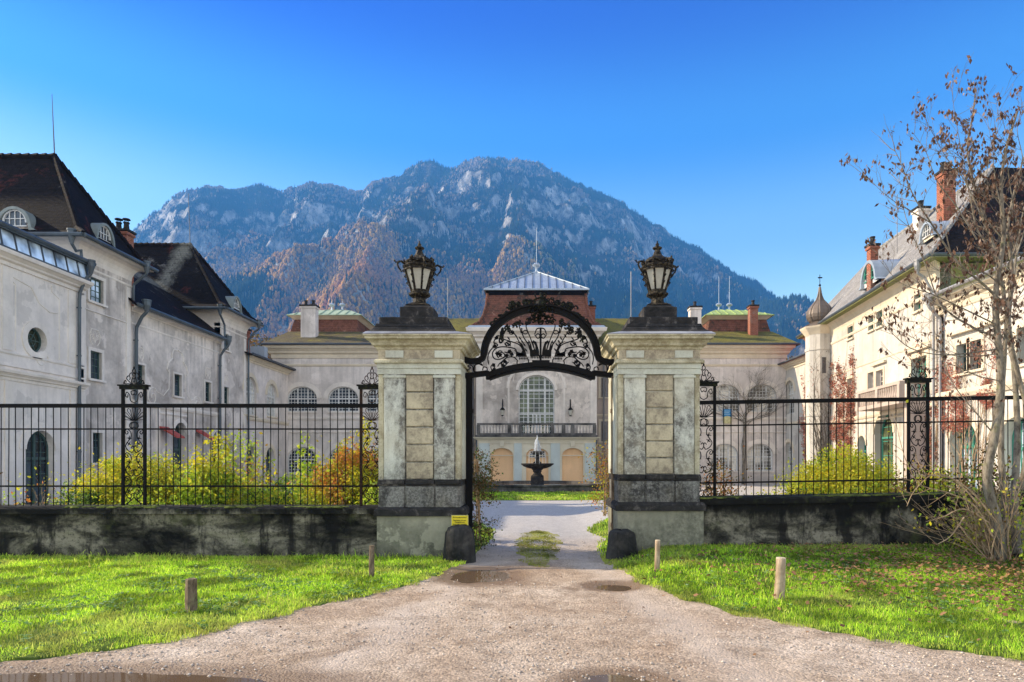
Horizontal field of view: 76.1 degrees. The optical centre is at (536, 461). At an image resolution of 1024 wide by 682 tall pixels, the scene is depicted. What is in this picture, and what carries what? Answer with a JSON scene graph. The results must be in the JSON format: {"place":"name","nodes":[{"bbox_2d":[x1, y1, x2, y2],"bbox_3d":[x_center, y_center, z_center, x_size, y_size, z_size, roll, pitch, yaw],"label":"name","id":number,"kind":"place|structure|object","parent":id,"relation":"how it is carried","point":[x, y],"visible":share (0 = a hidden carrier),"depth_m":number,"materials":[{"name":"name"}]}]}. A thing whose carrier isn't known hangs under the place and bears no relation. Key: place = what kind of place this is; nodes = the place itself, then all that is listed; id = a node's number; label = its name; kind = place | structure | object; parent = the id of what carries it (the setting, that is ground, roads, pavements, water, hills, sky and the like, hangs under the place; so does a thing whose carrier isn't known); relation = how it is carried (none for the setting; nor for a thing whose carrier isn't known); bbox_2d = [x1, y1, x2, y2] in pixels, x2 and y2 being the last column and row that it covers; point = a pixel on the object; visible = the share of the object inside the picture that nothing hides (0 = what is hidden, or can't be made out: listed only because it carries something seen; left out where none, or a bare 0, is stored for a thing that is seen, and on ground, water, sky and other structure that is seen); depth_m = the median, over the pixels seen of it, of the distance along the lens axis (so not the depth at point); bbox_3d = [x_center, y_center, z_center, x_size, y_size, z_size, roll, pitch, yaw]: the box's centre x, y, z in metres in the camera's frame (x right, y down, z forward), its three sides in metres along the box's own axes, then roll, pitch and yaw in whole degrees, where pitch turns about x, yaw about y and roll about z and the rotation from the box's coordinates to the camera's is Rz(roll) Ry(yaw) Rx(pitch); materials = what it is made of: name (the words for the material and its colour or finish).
{"place":"outdoors","nodes":[
{"label":"outdoors","id":0,"kind":"place"},
{"bbox_2d":[0,523,495,661],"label":"lawn","id":1,"kind":"structure","parent":0,"point":[83,649],"depth_m":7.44,"materials":[{"name":"plant"}]},
{"bbox_2d":[11,465,65,504],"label":"shrub","id":2,"kind":"object","parent":1,"relation":"on","point":[27,499],"visible":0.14,"depth_m":14.54,"materials":[{"name":"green plant"}]},
{"bbox_2d":[28,439,199,504],"bbox_3d":[-8.701,0.643,14.220,3.686,2.251,2.897,0,0,-24],"label":"bush","id":3,"kind":"object","parent":1,"relation":"on","point":[117,481],"visible":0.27,"depth_m":13.78,"materials":[{"name":"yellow plant"}]},
{"bbox_2d":[111,488,183,504],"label":"bush","id":4,"kind":"object","parent":1,"relation":"on","point":[134,502],"visible":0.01,"depth_m":12.65,"materials":[{"name":"green plant"}]},
{"bbox_2d":[185,578,197,612],"bbox_3d":[-3.877,1.549,7.338,0.109,0.470,0.109,0,0,-45],"label":"wooden post","id":5,"kind":"object","parent":1,"relation":"on","point":[191,600],"visible":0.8,"depth_m":7.30,"materials":[{"name":"brown wood"}]},
{"bbox_2d":[148,430,275,504],"bbox_3d":[-6.934,0.515,13.991,2.569,2.497,2.806,0,0,-19],"label":"shrub","id":6,"kind":"object","parent":1,"relation":"on","point":[206,481],"visible":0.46,"depth_m":13.51,"materials":[{"name":"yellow plant"}]},
{"bbox_2d":[0,549,442,563],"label":"grass","id":7,"kind":"structure","parent":1,"relation":"on","point":[79,556],"depth_m":11.09,"materials":[{"name":"green plant"}]},
{"bbox_2d":[216,424,289,496],"bbox_3d":[-7.235,0.404,16.424,2.376,2.722,2.959,0,0,0],"label":"shrub","id":8,"kind":"object","parent":1,"relation":"on","point":[250,457],"visible":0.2,"depth_m":16.44,"materials":[{"name":"yellow plant"}]},
{"bbox_2d":[212,478,298,504],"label":"bush","id":9,"kind":"object","parent":1,"relation":"on","point":[266,497],"visible":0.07,"depth_m":13.62,"materials":[{"name":"green plant"}]},
{"bbox_2d":[272,472,305,504],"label":"shrub","id":10,"kind":"object","parent":1,"relation":"on","point":[283,488],"visible":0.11,"depth_m":19.89,"materials":[{"name":"green plant"}]},
{"bbox_2d":[256,431,353,504],"bbox_3d":[-4.841,0.555,13.916,2.231,2.440,2.188,0,0,0],"label":"sapling","id":11,"kind":"object","parent":1,"relation":"on","point":[303,468],"visible":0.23,"depth_m":13.91,"materials":[{"name":"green plant"}]},
{"bbox_2d":[275,436,377,504],"bbox_3d":[-4.157,0.610,13.754,2.814,2.313,2.698,0,0,0],"label":"bush","id":12,"kind":"object","parent":1,"relation":"on","point":[341,481],"visible":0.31,"depth_m":13.44,"materials":[{"name":"orange plant"}]},
{"bbox_2d":[316,417,377,500],"bbox_3d":[-3.764,0.355,14.648,2.552,2.812,2.388,0,0,41],"label":"shrub","id":13,"kind":"object","parent":1,"relation":"on","point":[370,456],"visible":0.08,"depth_m":14.52,"materials":[{"name":"orange plant"}]},
{"bbox_2d":[351,480,378,504],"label":"bush","id":14,"kind":"object","parent":1,"relation":"on","point":[371,501],"visible":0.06,"depth_m":12.34,"materials":[{"name":"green plant"}]},
{"bbox_2d":[369,545,373,576],"bbox_3d":[-2.389,1.487,9.464,0.084,0.549,0.085,0,0,0],"label":"wooden post","id":15,"kind":"object","parent":1,"relation":"on","point":[371,560],"visible":0.88,"depth_m":9.43,"materials":[{"name":"brown wood"}]},
{"bbox_2d":[443,525,475,563],"bbox_3d":[-1.323,1.466,11.062,0.595,0.797,0.530,0,0,0],"label":"guard stone","id":16,"kind":"object","parent":1,"relation":"on","point":[459,542],"visible":0.84,"depth_m":10.89,"materials":[{"name":"grey stone"}]},
{"bbox_2d":[134,158,808,439],"bbox_3d":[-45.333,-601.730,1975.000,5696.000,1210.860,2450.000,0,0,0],"label":"mountain","id":17,"kind":"structure","parent":0,"point":[563,211],"depth_m":2066.89,"materials":[{"name":"grey stone"}]},
{"bbox_2d":[132,156,808,343],"bbox_3d":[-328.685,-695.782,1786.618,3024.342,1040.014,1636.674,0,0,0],"label":"broadleaf forest","id":18,"kind":"object","parent":17,"relation":"on","point":[377,271],"visible":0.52,"depth_m":1441.78,"materials":[{"name":"plant"}]},
{"bbox_2d":[133,155,813,343],"bbox_3d":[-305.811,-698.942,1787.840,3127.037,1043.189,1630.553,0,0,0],"label":"conifer forest","id":19,"kind":"object","parent":17,"relation":"on","point":[608,298],"visible":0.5,"depth_m":1893.50,"materials":[{"name":"green plant"}]},
{"bbox_2d":[0,484,1023,681],"bbox_3d":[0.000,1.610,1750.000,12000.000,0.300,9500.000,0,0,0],"label":"ground","id":20,"kind":"structure","parent":0,"point":[568,522],"depth_m":6.21,"materials":[{"name":"beige gravel"}]},
{"bbox_2d":[0,220,96,504],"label":"side wing","id":21,"kind":"structure","parent":20,"relation":"on","point":[45,285],"depth_m":24.09,"materials":[{"name":"white paint"}]},
{"bbox_2d":[28,328,40,351],"bbox_3d":[-18.455,-4.433,23.856,0.070,0.920,0.920,0,0,0],"label":"window","id":22,"kind":"structure","parent":21,"relation":"in","point":[34,339],"depth_m":24.03,"materials":[{"name":"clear glass"}]},
{"bbox_2d":[26,431,47,504],"bbox_3d":[-18.511,0.250,24.050,0.086,2.800,1.400,0,0,0],"label":"door","id":23,"kind":"structure","parent":21,"relation":"in","point":[35,435],"depth_m":24.23,"materials":[{"name":"black wood"}]},
{"bbox_2d":[0,99,158,481],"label":"tower block","id":24,"kind":"structure","parent":20,"relation":"on","point":[46,196],"depth_m":27.90,"materials":[{"name":"grey paint"}]},
{"bbox_2d":[91,351,98,378],"bbox_3d":[-18.705,-4.050,27.543,0.070,1.170,0.714,0,0,0],"label":"window","id":25,"kind":"structure","parent":24,"relation":"in","point":[94,355],"depth_m":27.65,"materials":[{"name":"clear glass"}]},
{"bbox_2d":[90,277,100,302],"bbox_3d":[-18.705,-7.215,27.579,0.070,1.011,0.852,0,0,0],"label":"window","id":26,"kind":"structure","parent":24,"relation":"in","point":[95,291],"depth_m":27.72,"materials":[{"name":"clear glass"}]},
{"bbox_2d":[93,433,99,462],"bbox_3d":[-18.705,-0.587,27.627,0.070,1.266,0.615,0,0,0],"label":"window","id":27,"kind":"structure","parent":24,"relation":"in","point":[95,449],"depth_m":27.72,"materials":[{"name":"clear glass"}]},
{"bbox_2d":[0,672,265,681],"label":"puddle","id":28,"kind":"object","parent":20,"relation":"on","point":[87,677],"visible":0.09,"depth_m":5.19,"materials":[{"name":"brown liquid"}]},
{"bbox_2d":[128,272,231,479],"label":"side wing","id":29,"kind":"structure","parent":20,"relation":"on","point":[176,356],"depth_m":33.96,"materials":[{"name":"white paint"}]},
{"bbox_2d":[175,375,178,395],"bbox_3d":[-18.745,-3.951,33.873,0.070,1.129,0.720,0,0,0],"label":"window","id":30,"kind":"structure","parent":29,"relation":"in","point":[176,376],"depth_m":34.07,"materials":[{"name":"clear glass"}]},
{"bbox_2d":[174,425,179,475],"bbox_3d":[-18.981,-0.197,34.140,0.086,3.695,1.253,0,0,0],"label":"door","id":31,"kind":"structure","parent":29,"relation":"in","point":[176,440],"depth_m":34.60,"materials":[{"name":"green wood"}]},
{"bbox_2d":[0,505,378,556],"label":"garden wall","id":32,"kind":"structure","parent":20,"relation":"on","point":[220,530],"depth_m":11.42,"materials":[{"name":"stone"}]},
{"bbox_2d":[0,367,378,505],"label":"iron fence","id":33,"kind":"object","parent":32,"relation":"on","point":[144,387],"visible":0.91,"depth_m":11.65,"materials":[{"name":"black metal"}]},
{"bbox_2d":[134,194,263,480],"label":"tower block","id":34,"kind":"structure","parent":20,"relation":"on","point":[186,276],"depth_m":39.62,"materials":[{"name":"grey paint"}]},
{"bbox_2d":[250,328,283,358],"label":"tree","id":35,"kind":"object","parent":20,"relation":"on","point":[262,341],"visible":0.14,"depth_m":56.29,"materials":[{"name":"brown plant"}]},
{"bbox_2d":[242,329,295,484],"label":"side wing","id":36,"kind":"structure","parent":20,"relation":"on","point":[268,381],"depth_m":45.53,"materials":[{"name":"white paint"}]},
{"bbox_2d":[247,379,253,414],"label":"window","id":37,"kind":"structure","parent":36,"relation":"in","point":[251,388],"depth_m":42.84,"materials":[{"name":"white paint"}]},
{"bbox_2d":[266,450,269,483],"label":"door","id":38,"kind":"structure","parent":36,"relation":"in","point":[268,455],"depth_m":46.10,"materials":[{"name":"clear glass"}]},
{"bbox_2d":[267,384,274,416],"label":"window","id":39,"kind":"structure","parent":36,"relation":"in","point":[270,396],"depth_m":46.23,"materials":[{"name":"white paint"}]},
{"bbox_2d":[260,300,377,483],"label":"pavilion","id":40,"kind":"structure","parent":20,"relation":"on","point":[330,356],"depth_m":49.00,"materials":[{"name":"paint"}]},
{"bbox_2d":[288,387,316,410],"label":"window","id":41,"kind":"structure","parent":40,"relation":"in","point":[300,395],"depth_m":49.20,"materials":[{"name":"white paint"}]},
{"bbox_2d":[288,447,316,472],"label":"window","id":42,"kind":"structure","parent":40,"relation":"in","point":[295,456],"depth_m":49.20,"materials":[{"name":"black glass"}]},
{"bbox_2d":[329,387,357,410],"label":"window","id":43,"kind":"structure","parent":40,"relation":"in","point":[341,395],"depth_m":49.23,"materials":[{"name":"white paint"}]},
{"bbox_2d":[367,390,377,410],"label":"window","id":44,"kind":"structure","parent":40,"relation":"in","point":[371,397],"depth_m":49.23,"materials":[{"name":"white paint"}]},
{"bbox_2d":[362,305,479,557],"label":"gate pier","id":45,"kind":"structure","parent":20,"relation":"on","point":[423,352],"depth_m":11.30,"materials":[{"name":"pale stone"},{"name":"dark stone"}]},
{"bbox_2d":[394,241,444,304],"bbox_3d":[-2.155,-3.455,12.040,0.680,1.220,0.683,0,0,22],"label":"gate lantern","id":46,"kind":"object","parent":45,"relation":"on","point":[419,269],"visible":0.98,"depth_m":11.89,"materials":[{"name":"metal"}]},
{"bbox_2d":[451,515,467,525],"bbox_3d":[-1.307,1.004,11.135,0.288,0.186,0.030,0,0,0],"label":"warning sign","id":47,"kind":"object","parent":45,"relation":"attached to","point":[459,519],"visible":1,"depth_m":11.13,"materials":[{"name":"yellow metal"}]},
{"bbox_2d":[473,444,502,549],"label":"creeper","id":48,"kind":"object","parent":45,"relation":"attached to","point":[484,482],"visible":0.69,"depth_m":12.85,"materials":[{"name":"green plant"}]},
{"bbox_2d":[464,292,613,380],"bbox_3d":[0.075,-2.311,12.031,2.844,1.625,0.266,0,0,0],"label":"gate overthrow","id":49,"kind":"object","parent":45,"relation":"attached to","point":[540,306],"visible":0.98,"depth_m":11.99,"materials":[{"name":"metal"}]},
{"bbox_2d":[465,376,473,527],"bbox_3d":[-1.237,0.040,12.033,0.145,3.220,0.165,0,0,0],"label":"gate post","id":50,"kind":"object","parent":20,"relation":"on","point":[469,448],"visible":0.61,"depth_m":11.96,"materials":[{"name":"metal"}]},
{"bbox_2d":[450,570,509,582],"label":"puddle","id":51,"kind":"object","parent":20,"relation":"on","point":[476,576],"visible":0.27,"depth_m":9.79,"materials":[{"name":"brown liquid"}]},
{"bbox_2d":[143,546,853,668],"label":"fallen leaves","id":52,"kind":"object","parent":20,"relation":"on","point":[554,602],"visible":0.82,"depth_m":7.48,"materials":[{"name":"brown plant"}]},
{"bbox_2d":[466,228,606,481],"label":"central palace block","id":53,"kind":"structure","parent":20,"relation":"on","point":[536,404],"depth_m":51.00,"materials":[{"name":"grey paint"}]},
{"bbox_2d":[519,375,553,432],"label":"window","id":54,"kind":"structure","parent":53,"relation":"in","point":[536,392],"depth_m":51.20,"materials":[{"name":"white paint"}]},
{"bbox_2d":[447,278,628,481],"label":"link range","id":55,"kind":"structure","parent":20,"relation":"on","point":[610,324],"depth_m":52.60,"materials":[{"name":"beige paint"}]},
{"bbox_2d":[594,585,630,590],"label":"puddle","id":56,"kind":"object","parent":20,"relation":"on","point":[613,588],"visible":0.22,"depth_m":8.88,"materials":[{"name":"brown liquid"}]},
{"bbox_2d":[581,674,649,681],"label":"puddle","id":57,"kind":"object","parent":20,"relation":"on","point":[610,678],"visible":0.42,"depth_m":5.17,"materials":[{"name":"brown liquid"}]},
{"bbox_2d":[600,305,715,551],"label":"gate pier","id":58,"kind":"structure","parent":20,"relation":"on","point":[653,351],"depth_m":11.30,"materials":[{"name":"weathered pale grey-beige stone"},{"name":"black stone"}]},
{"bbox_2d":[578,440,608,515],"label":"creeper","id":59,"kind":"object","parent":58,"relation":"attached to","point":[605,495],"visible":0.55,"depth_m":13.21,"materials":[{"name":"green plant"}]},
{"bbox_2d":[610,376,613,529],"bbox_3d":[1.417,0.040,12.033,0.105,3.220,0.165,0,0,0],"label":"gate post","id":60,"kind":"object","parent":58,"relation":"attached to","point":[612,477],"visible":0.37,"depth_m":11.96,"materials":[{"name":"black metal"}]},
{"bbox_2d":[635,241,678,304],"bbox_3d":[2.225,-3.455,12.040,0.680,1.220,0.683,0,0,22],"label":"gate lantern","id":61,"kind":"object","parent":58,"relation":"on","point":[657,270],"visible":1,"depth_m":11.89,"materials":[{"name":"metal"}]},
{"bbox_2d":[687,276,800,483],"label":"pavilion","id":62,"kind":"structure","parent":20,"relation":"on","point":[747,338],"depth_m":49.00,"materials":[{"name":"paint"}]},
{"bbox_2d":[711,444,736,470],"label":"window","id":63,"kind":"structure","parent":62,"relation":"in","point":[727,448],"depth_m":49.23,"materials":[{"name":"grey glass"}]},
{"bbox_2d":[711,385,738,410],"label":"window","id":64,"kind":"structure","parent":62,"relation":"in","point":[726,395],"depth_m":49.23,"materials":[{"name":"white paint"}]},
{"bbox_2d":[724,409,731,422],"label":"wall notice","id":65,"kind":"object","parent":62,"relation":"attached to","point":[727,415],"depth_m":48.82,"materials":[{"name":"blue paint"}]},
{"bbox_2d":[747,444,771,470],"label":"window","id":66,"kind":"structure","parent":62,"relation":"in","point":[757,447],"depth_m":49.22,"materials":[{"name":"grey glass"}]},
{"bbox_2d":[747,385,775,410],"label":"window","id":67,"kind":"structure","parent":62,"relation":"in","point":[763,391],"depth_m":49.23,"materials":[{"name":"grey glass"}]},
{"bbox_2d":[777,353,804,484],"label":"side wing","id":68,"kind":"structure","parent":20,"relation":"on","point":[794,367],"depth_m":47.27,"materials":[{"name":"beige paint"}]},
{"bbox_2d":[789,382,793,413],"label":"window","id":69,"kind":"structure","parent":68,"relation":"in","point":[791,392],"depth_m":48.52,"materials":[{"name":"white paint"}]},
{"bbox_2d":[797,375,804,464],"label":"wall creeper","id":70,"kind":"object","parent":68,"relation":"attached to","point":[803,428],"depth_m":45.55,"materials":[{"name":"red plant"}]},
{"bbox_2d":[800,277,831,472],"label":"stair turret","id":71,"kind":"object","parent":20,"relation":"on","point":[817,336],"visible":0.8,"depth_m":41.51,"materials":[{"name":"white paint"}]},
{"bbox_2d":[807,344,831,468],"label":"wall creeper","id":72,"kind":"object","parent":71,"relation":"attached to","point":[818,440],"depth_m":41.23,"materials":[{"name":"red plant"}]},
{"bbox_2d":[766,440,916,494],"bbox_3d":[7.187,0.626,15.393,3.711,2.292,3.509,0,0,35],"label":"bush","id":73,"kind":"object","parent":20,"relation":"on","point":[882,474],"visible":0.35,"depth_m":15.05,"materials":[{"name":"green plant"}]},
{"bbox_2d":[700,490,1023,545],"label":"garden wall","id":74,"kind":"structure","parent":20,"relation":"on","point":[844,518],"depth_m":11.43,"materials":[{"name":"stone"}]},
{"bbox_2d":[700,360,1023,496],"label":"iron fence","id":75,"kind":"object","parent":74,"relation":"on","point":[908,381],"visible":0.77,"depth_m":11.65,"materials":[{"name":"black metal"}]},
{"bbox_2d":[796,161,1023,489],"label":"palace wing","id":76,"kind":"structure","parent":20,"relation":"on","point":[850,303],"depth_m":32.29,"materials":[{"name":"beige paint"}]},
{"bbox_2d":[829,341,856,466],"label":"wall creeper","id":77,"kind":"object","parent":76,"relation":"attached to","point":[849,409],"depth_m":38.96,"materials":[{"name":"red plant"}]},
{"bbox_2d":[882,415,892,473],"bbox_3d":[18.284,-0.687,33.670,0.086,3.732,2.179,0,0,5],"label":"door","id":78,"kind":"structure","parent":76,"relation":"in","point":[885,426],"depth_m":34.21,"materials":[{"name":"green paint"}]},
{"bbox_2d":[918,357,925,396],"bbox_3d":[17.895,-3.860,29.966,0.206,1.874,1.423,0,0,0],"label":"balcony door","id":79,"kind":"structure","parent":76,"relation":"in","point":[922,365],"depth_m":30.41,"materials":[{"name":"green paint"}]},
{"bbox_2d":[912,310,938,473],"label":"wall creeper","id":80,"kind":"object","parent":76,"relation":"attached to","point":[936,434],"depth_m":28.74,"materials":[{"name":"red plant"}]},
{"bbox_2d":[922,256,1023,490],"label":"side wing","id":81,"kind":"structure","parent":20,"relation":"on","point":[959,328],"depth_m":25.52,"materials":[{"name":"beige paint"}]},
{"bbox_2d":[933,329,1003,490],"bbox_3d":[17.011,-1.766,25.722,0.328,6.344,4.505,0,0,0],"label":"wall creeper","id":82,"kind":"object","parent":81,"relation":"attached to","point":[959,410],"depth_m":26.03,"materials":[{"name":"red plant"}]},
{"bbox_2d":[960,424,976,487],"bbox_3d":[17.531,-0.262,26.200,0.086,2.792,1.671,0,0,0],"label":"door","id":83,"kind":"structure","parent":81,"relation":"in","point":[974,438],"depth_m":26.50,"materials":[{"name":"green paint"}]},
{"bbox_2d":[1012,419,1022,472],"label":"door","id":84,"kind":"structure","parent":81,"relation":"in","point":[1021,460],"depth_m":23.63,"materials":[{"name":"green paint"}]},
{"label":"lawn","id":85,"kind":"structure","parent":20,"relation":"on","visible":0},
{"bbox_2d":[514,530,562,567],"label":"grass","id":86,"kind":"structure","parent":85,"relation":"on","point":[531,548],"depth_m":12.78,"materials":[{"name":"green plant"}]},
{"bbox_2d":[0,0,1023,302],"label":"sky","id":87,"kind":"structure","parent":0,"point":[726,125],"materials":[{"name":"blue"}]},
{"bbox_2d":[473,487,608,500],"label":"lawn","id":88,"kind":"structure","parent":0,"point":[547,495],"depth_m":30.63,"materials":[{"name":"plant"}]},
{"bbox_2d":[473,437,607,491],"bbox_3d":[0.050,0.090,40.000,8.600,3.420,8.600,0,0,0],"label":"fountain","id":89,"kind":"object","parent":88,"relation":"on","point":[537,483],"visible":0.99,"depth_m":39.11,"materials":[{"name":"stone"}]},
{"bbox_2d":[587,518,1023,660],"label":"lawn","id":90,"kind":"structure","parent":0,"point":[879,603],"depth_m":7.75,"materials":[{"name":"plant"}]},
{"bbox_2d":[606,529,637,561],"bbox_3d":[1.463,1.456,11.133,0.558,0.617,0.501,0,0,0],"label":"guard stone","id":91,"kind":"object","parent":90,"relation":"on","point":[622,544],"visible":0.9,"depth_m":10.97,"materials":[{"name":"black stone"}]},
{"bbox_2d":[654,540,659,569],"bbox_3d":[1.760,1.401,9.528,0.093,0.522,0.084,0,0,0],"label":"wooden post","id":92,"kind":"object","parent":90,"relation":"on","point":[657,556],"visible":0.88,"depth_m":9.49,"materials":[{"name":"brown wood"}]},
{"bbox_2d":[700,445,759,495],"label":"bush","id":93,"kind":"object","parent":90,"relation":"on","point":[720,488],"visible":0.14,"depth_m":13.32,"materials":[{"name":"brown plant"}]},
{"bbox_2d":[774,557,785,599],"bbox_3d":[2.925,1.452,7.860,0.146,0.604,0.126,0,0,0],"label":"wooden post","id":94,"kind":"object","parent":90,"relation":"on","point":[780,578],"visible":0.81,"depth_m":7.81,"materials":[{"name":"brown wood"}]},
{"bbox_2d":[614,539,1022,562],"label":"grass","id":95,"kind":"structure","parent":90,"relation":"on","point":[802,547],"depth_m":10.81,"materials":[{"name":"green plant"}]},
{"bbox_2d":[642,541,1023,645],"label":"fallen leaves","id":96,"kind":"object","parent":90,"relation":"on","point":[989,574],"visible":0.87,"depth_m":9.01,"materials":[{"name":"plant"}]},
{"bbox_2d":[872,452,980,492],"bbox_3d":[8.102,0.786,13.182,2.714,1.958,2.177,0,0,0],"label":"shrub","id":97,"kind":"object","parent":90,"relation":"on","point":[943,488],"visible":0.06,"depth_m":13.12,"materials":[{"name":"green plant"}]},
{"bbox_2d":[839,52,1023,560],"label":"bare tree","id":98,"kind":"object","parent":90,"relation":"on","point":[997,257],"visible":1,"depth_m":9.93,"materials":[{"name":"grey plant"}]},
{"bbox_2d":[879,400,1023,562],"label":"brushwood shrub","id":99,"kind":"object","parent":90,"relation":"on","point":[987,529],"visible":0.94,"depth_m":9.83,"materials":[{"name":"brown plant"}]},
{"bbox_2d":[919,436,1023,550],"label":"bush","id":100,"kind":"object","parent":90,"relation":"on","point":[973,487],"visible":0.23,"depth_m":10.89,"materials":[{"name":"brown plant"}]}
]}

